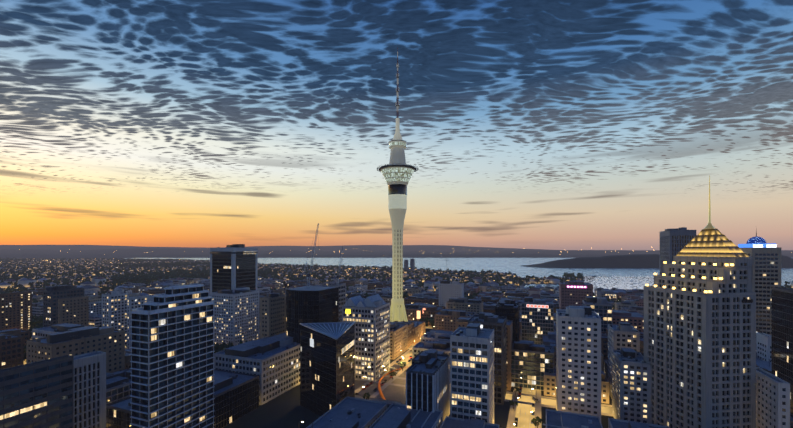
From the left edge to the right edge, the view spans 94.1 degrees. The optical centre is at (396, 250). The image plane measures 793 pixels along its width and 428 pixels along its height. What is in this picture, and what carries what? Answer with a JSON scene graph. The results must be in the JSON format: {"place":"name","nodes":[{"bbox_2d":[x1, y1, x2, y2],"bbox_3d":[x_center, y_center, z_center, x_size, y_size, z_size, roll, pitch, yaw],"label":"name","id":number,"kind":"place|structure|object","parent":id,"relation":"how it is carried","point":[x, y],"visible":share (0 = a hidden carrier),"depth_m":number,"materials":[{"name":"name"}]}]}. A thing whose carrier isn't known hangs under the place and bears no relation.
{"place":"outdoors","nodes":[
{"label":"outdoors","id":0,"kind":"place"},
{"bbox_2d":[0,258,613,427],"bbox_3d":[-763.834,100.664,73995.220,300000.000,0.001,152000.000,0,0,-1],"label":"ground","id":1,"kind":"structure","parent":0,"point":[286,409],"depth_m":233.85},
{"bbox_2d":[0,291,31,329],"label":"building","id":2,"kind":"structure","parent":1,"relation":"on","point":[16,310],"depth_m":440.77,"materials":[{"name":"brown glass"}]},
{"bbox_2d":[0,355,73,427],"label":"dark building","id":3,"kind":"structure","parent":1,"relation":"on","point":[39,394],"depth_m":148.74,"materials":[{"name":"black glass"}]},
{"bbox_2d":[43,285,83,326],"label":"building","id":4,"kind":"structure","parent":1,"relation":"on","point":[52,296],"depth_m":388.99,"materials":[{"name":"grey concrete"}]},
{"bbox_2d":[58,296,88,325],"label":"building","id":5,"kind":"structure","parent":1,"relation":"on","point":[73,310],"depth_m":368.21,"materials":[{"name":"grey concrete"}]},
{"bbox_2d":[31,323,117,338],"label":"long building","id":6,"kind":"structure","parent":1,"relation":"on","point":[42,332],"depth_m":273.42,"materials":[{"name":"grey concrete"}]},
{"bbox_2d":[74,351,105,427],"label":"building fins","id":7,"kind":"object","parent":1,"relation":"on","point":[90,390],"visible":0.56,"depth_m":180.07,"materials":[{"name":"grey concrete"}]},
{"bbox_2d":[89,301,101,313],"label":"building","id":8,"kind":"structure","parent":1,"relation":"on","point":[95,307],"depth_m":473.93,"materials":[{"name":"grey concrete"}]},
{"bbox_2d":[102,289,128,348],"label":"building","id":9,"kind":"structure","parent":1,"relation":"on","point":[114,309],"depth_m":359.81,"materials":[{"name":"grey glass"}]},
{"bbox_2d":[127,295,148,348],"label":"building","id":10,"kind":"structure","parent":1,"relation":"on","point":[136,302],"depth_m":340.58,"materials":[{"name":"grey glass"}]},
{"bbox_2d":[130,284,214,427],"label":"apartment tower","id":11,"kind":"structure","parent":1,"relation":"on","point":[172,333],"depth_m":170.88,"materials":[{"name":"blue glass"}]},
{"bbox_2d":[209,287,258,345],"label":"apartment building","id":12,"kind":"structure","parent":1,"relation":"on","point":[236,316],"depth_m":357.07,"materials":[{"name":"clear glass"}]},
{"bbox_2d":[210,244,257,292],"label":"dark tower","id":13,"kind":"structure","parent":1,"relation":"on","point":[232,266],"depth_m":381.84,"materials":[{"name":"black glass"}]},
{"bbox_2d":[260,293,285,338],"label":"building","id":14,"kind":"structure","parent":1,"relation":"on","point":[272,314],"depth_m":310.95,"materials":[{"name":"grey concrete"}]},
{"bbox_2d":[0,289,619,427],"bbox_3d":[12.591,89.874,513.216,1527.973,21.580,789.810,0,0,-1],"label":"trees","id":15,"kind":"object","parent":1,"relation":"on","point":[36,322],"visible":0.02,"depth_m":346.09,"materials":[{"name":"green plant"}]},
{"bbox_2d":[286,286,338,342],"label":"curved glass building","id":16,"kind":"structure","parent":1,"relation":"on","point":[312,304],"depth_m":288.95,"materials":[{"name":"brown glass"}]},
{"bbox_2d":[298,224,318,286],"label":"crane","id":17,"kind":"object","parent":16,"relation":"on","point":[308,274],"visible":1,"depth_m":313.81,"materials":[{"name":"grey metal"}]},
{"bbox_2d":[24,326,612,427],"bbox_3d":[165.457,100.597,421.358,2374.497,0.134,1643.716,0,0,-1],"label":"street","id":18,"kind":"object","parent":1,"relation":"on","point":[524,408],"visible":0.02,"depth_m":244.60,"materials":[{"name":"grey asphalt"}]},
{"bbox_2d":[30,331,539,426],"bbox_3d":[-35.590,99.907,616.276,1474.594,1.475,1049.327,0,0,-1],"label":"cars","id":19,"kind":"object","parent":18,"relation":"on","point":[410,357],"depth_m":265.86,"materials":[{"name":"grey"}]},
{"bbox_2d":[364,326,536,424],"bbox_3d":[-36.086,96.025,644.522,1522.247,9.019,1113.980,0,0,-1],"label":"street lamps","id":20,"kind":"object","parent":18,"relation":"on","point":[514,398],"visible":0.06,"depth_m":244.14,"materials":[{"name":"grey"}]},
{"bbox_2d":[84,279,557,427],"bbox_3d":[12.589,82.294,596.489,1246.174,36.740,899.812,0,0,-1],"label":"buildings","id":21,"kind":"structure","parent":1,"relation":"on","point":[273,363],"depth_m":251.06,"materials":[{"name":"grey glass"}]},
{"bbox_2d":[300,322,354,415],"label":"office building","id":22,"kind":"structure","parent":1,"relation":"on","point":[327,366],"depth_m":227.91,"materials":[{"name":"brown glass"}]},
{"bbox_2d":[106,279,558,427],"bbox_3d":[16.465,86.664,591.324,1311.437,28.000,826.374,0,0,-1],"label":"buildings","id":23,"kind":"structure","parent":1,"relation":"on","point":[236,395],"depth_m":219.68,"materials":[{"name":"grey glass"}]},
{"bbox_2d":[37,278,637,403],"bbox_3d":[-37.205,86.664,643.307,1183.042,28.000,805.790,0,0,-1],"label":"buildings","id":24,"kind":"structure","parent":1,"relation":"on","point":[549,383],"depth_m":549.05,"materials":[{"name":"grey concrete"}]},
{"bbox_2d":[329,283,345,321],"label":"building under construction","id":25,"kind":"structure","parent":1,"relation":"on","point":[342,294],"depth_m":340.87,"materials":[{"name":"grey concrete"}]},
{"bbox_2d":[330,247,342,283],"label":"crane","id":26,"kind":"object","parent":25,"relation":"on","point":[336,276],"visible":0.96,"depth_m":340.49,"materials":[{"name":"grey metal"}]},
{"bbox_2d":[32,278,643,344],"bbox_3d":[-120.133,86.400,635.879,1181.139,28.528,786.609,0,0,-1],"label":"buildings","id":27,"kind":"structure","parent":1,"relation":"on","point":[550,337],"depth_m":655.60,"materials":[{"name":"grey concrete"}]},
{"bbox_2d":[106,276,607,404],"bbox_3d":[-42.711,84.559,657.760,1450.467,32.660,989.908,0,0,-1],"label":"buildings","id":28,"kind":"structure","parent":1,"relation":"on","point":[118,385],"depth_m":223.57,"materials":[{"name":"grey concrete"}]},
{"bbox_2d":[38,278,679,427],"bbox_3d":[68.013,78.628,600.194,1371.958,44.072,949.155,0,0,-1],"label":"buildings","id":29,"kind":"structure","parent":1,"relation":"on","point":[398,339],"depth_m":425.23,"materials":[{"name":"grey concrete"}]},
{"bbox_2d":[342,300,389,381],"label":"office building","id":30,"kind":"structure","parent":1,"relation":"on","point":[372,338],"depth_m":286.71,"materials":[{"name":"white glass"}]},
{"bbox_2d":[344,294,385,313],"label":"roof gables","id":31,"kind":"object","parent":30,"relation":"on","point":[357,301],"visible":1,"depth_m":290.92,"materials":[{"name":"grey metal"}]},
{"bbox_2d":[355,358,408,404],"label":"street","id":32,"kind":"structure","parent":1,"relation":"on","point":[389,394],"depth_m":265.53,"materials":[{"name":"grey asphalt"}]},
{"bbox_2d":[0,280,770,372],"bbox_3d":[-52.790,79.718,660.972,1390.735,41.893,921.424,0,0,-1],"label":"buildings","id":33,"kind":"structure","parent":1,"relation":"on","point":[12,342],"depth_m":364.25,"materials":[{"name":"grey glass"}]},
{"bbox_2d":[26,277,765,390],"bbox_3d":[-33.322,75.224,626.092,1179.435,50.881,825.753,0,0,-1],"label":"buildings","id":34,"kind":"structure","parent":1,"relation":"on","point":[110,341],"depth_m":243.22,"materials":[{"name":"grey glass"}]},
{"bbox_2d":[148,279,643,427],"bbox_3d":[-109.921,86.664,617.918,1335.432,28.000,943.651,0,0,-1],"label":"buildings","id":35,"kind":"structure","parent":1,"relation":"on","point":[558,419],"depth_m":182.88,"materials":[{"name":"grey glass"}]},
{"bbox_2d":[0,257,792,302],"bbox_3d":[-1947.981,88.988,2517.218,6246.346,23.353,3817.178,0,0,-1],"label":"suburb trees","id":36,"kind":"object","parent":1,"relation":"on","point":[148,277],"visible":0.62,"depth_m":1421.13,"materials":[{"name":"green plant"}]},
{"bbox_2d":[0,258,792,299],"bbox_3d":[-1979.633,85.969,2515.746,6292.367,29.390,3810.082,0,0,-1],"label":"suburb houses","id":37,"kind":"structure","parent":1,"relation":"on","point":[534,292],"depth_m":1153.20,"materials":[{"name":"grey"}]},
{"bbox_2d":[377,47,417,321],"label":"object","id":38,"kind":"structure","parent":1,"relation":"on","point":[397,171],"depth_m":406.64,"materials":[{"name":"grey concrete"}]},
{"bbox_2d":[394,321,413,347],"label":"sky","id":39,"kind":"structure","parent":1,"relation":"on","point":[410,332],"depth_m":388.13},
{"bbox_2d":[404,259,414,271],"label":"distant towers","id":40,"kind":"structure","parent":1,"relation":"on","point":[412,264],"depth_m":1750.43,"materials":[{"name":"grey glass"}]},
{"bbox_2d":[32,280,792,427],"bbox_3d":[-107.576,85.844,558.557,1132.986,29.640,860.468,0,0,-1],"label":"buildings","id":41,"kind":"structure","parent":1,"relation":"on","point":[95,319],"depth_m":653.78,"materials":[{"name":"grey glass"}]},
{"bbox_2d":[208,276,643,331],"bbox_3d":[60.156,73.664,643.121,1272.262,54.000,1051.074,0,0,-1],"label":"buildings","id":42,"kind":"structure","parent":1,"relation":"on","point":[636,318],"depth_m":585.58,"materials":[{"name":"grey concrete"}]},
{"bbox_2d":[406,349,449,420],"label":"dark building","id":43,"kind":"structure","parent":1,"relation":"on","point":[427,380],"depth_m":199.18,"materials":[{"name":"grey glass"}]},
{"bbox_2d":[412,351,447,364],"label":"building","id":44,"kind":"structure","parent":1,"relation":"on","point":[415,358],"depth_m":239.34,"materials":[{"name":"grey concrete"}]},
{"bbox_2d":[114,279,762,427],"bbox_3d":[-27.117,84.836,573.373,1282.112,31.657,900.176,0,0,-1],"label":"buildings","id":45,"kind":"structure","parent":1,"relation":"on","point":[396,415],"depth_m":183.72,"materials":[{"name":"grey glass"}]},
{"bbox_2d":[439,280,463,308],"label":"building","id":46,"kind":"structure","parent":1,"relation":"on","point":[448,290],"depth_m":527.79,"materials":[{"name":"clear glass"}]},
{"bbox_2d":[450,318,493,423],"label":"office building","id":47,"kind":"structure","parent":1,"relation":"on","point":[471,370],"depth_m":194.67,"materials":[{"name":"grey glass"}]},
{"bbox_2d":[468,312,506,404],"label":"building","id":48,"kind":"structure","parent":1,"relation":"on","point":[496,323],"depth_m":242.62,"materials":[{"name":"brown glass"}]},
{"bbox_2d":[495,299,519,342],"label":"building","id":49,"kind":"structure","parent":1,"relation":"on","point":[509,309],"depth_m":295.56,"materials":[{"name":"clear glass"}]},
{"bbox_2d":[511,340,553,390],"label":"building","id":50,"kind":"structure","parent":1,"relation":"on","point":[531,362],"depth_m":269.52,"materials":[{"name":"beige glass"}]},
{"bbox_2d":[522,297,553,344],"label":"building","id":51,"kind":"structure","parent":1,"relation":"on","point":[537,324],"depth_m":362.56,"materials":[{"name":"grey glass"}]},
{"bbox_2d":[417,285,586,318],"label":"illuminated signs","id":52,"kind":"object","parent":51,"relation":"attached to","point":[527,305],"visible":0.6,"depth_m":461.07,"materials":[{"name":"white plastic"}]},
{"bbox_2d":[559,281,592,309],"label":"office building","id":53,"kind":"structure","parent":1,"relation":"on","point":[571,296],"depth_m":467.52,"materials":[{"name":"grey concrete"}]},
{"bbox_2d":[556,306,600,420],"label":"city building","id":54,"kind":"structure","parent":1,"relation":"on","point":[578,359],"depth_m":207.40,"materials":[{"name":"grey concrete"}]},
{"bbox_2d":[582,296,611,331],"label":"building","id":55,"kind":"structure","parent":1,"relation":"on","point":[601,307],"depth_m":314.08,"materials":[{"name":"brown"}]},
{"bbox_2d":[612,348,650,423],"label":"building","id":56,"kind":"structure","parent":1,"relation":"on","point":[631,384],"depth_m":203.45,"materials":[{"name":"grey glass"}]},
{"bbox_2d":[644,175,755,427],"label":"skyscraper","id":57,"kind":"structure","parent":1,"relation":"on","point":[700,325],"depth_m":174.55,"materials":[{"name":"beige concrete"}]},
{"bbox_2d":[738,231,780,334],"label":"skyscraper","id":58,"kind":"structure","parent":1,"relation":"on","point":[766,265],"depth_m":339.84,"materials":[{"name":"grey glass"}]},
{"bbox_2d":[756,332,770,361],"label":"building","id":59,"kind":"structure","parent":1,"relation":"on","point":[763,345],"depth_m":251.70,"materials":[{"name":"white concrete"}]},
{"bbox_2d":[756,367,789,427],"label":"white building","id":60,"kind":"structure","parent":1,"relation":"on","point":[772,401],"depth_m":166.24,"materials":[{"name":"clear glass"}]},
{"bbox_2d":[771,287,792,417],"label":"dark building","id":61,"kind":"structure","parent":1,"relation":"on","point":[781,333],"depth_m":193.55,"materials":[{"name":"black glass"}]},
{"bbox_2d":[0,248,792,254],"bbox_3d":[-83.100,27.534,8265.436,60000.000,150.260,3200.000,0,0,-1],"label":"hills","id":62,"kind":"structure","parent":0,"point":[137,251],"depth_m":7641.01,"materials":[{"name":"grey"}]},
{"bbox_2d":[0,254,792,257],"bbox_3d":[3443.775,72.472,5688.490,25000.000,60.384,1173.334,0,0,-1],"label":"shore land","id":63,"kind":"structure","parent":0,"point":[305,256],"depth_m":5315.22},
{"bbox_2d":[0,245,792,251],"bbox_3d":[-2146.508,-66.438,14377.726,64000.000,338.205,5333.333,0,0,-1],"label":"hills","id":64,"kind":"structure","parent":0,"point":[435,248],"depth_m":13468.68,"materials":[{"name":"grey"}]},
{"bbox_2d":[124,258,792,290],"bbox_3d":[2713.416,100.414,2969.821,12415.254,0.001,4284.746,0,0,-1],"label":"harbour water","id":65,"kind":"structure","parent":0,"point":[507,265],"depth_m":2469.60,"materials":[{"name":"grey liquid"}]},
{"bbox_2d":[584,272,653,291],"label":"marina boats","id":66,"kind":"object","parent":65,"relation":"on","point":[619,285],"visible":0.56,"depth_m":1114.19,"materials":[{"name":"white"}]},
{"bbox_2d":[608,319,639,398],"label":"grey building","id":67,"kind":"structure","parent":0,"point":[623,335],"depth_m":243.28,"materials":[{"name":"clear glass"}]},
{"bbox_2d":[521,254,792,267],"bbox_3d":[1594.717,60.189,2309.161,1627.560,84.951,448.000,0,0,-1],"label":"headland","id":68,"kind":"structure","parent":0,"point":[636,261],"depth_m":2202.06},
{"bbox_2d":[660,227,695,274],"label":"office building","id":69,"kind":"structure","parent":0,"point":[673,242],"depth_m":332.31,"materials":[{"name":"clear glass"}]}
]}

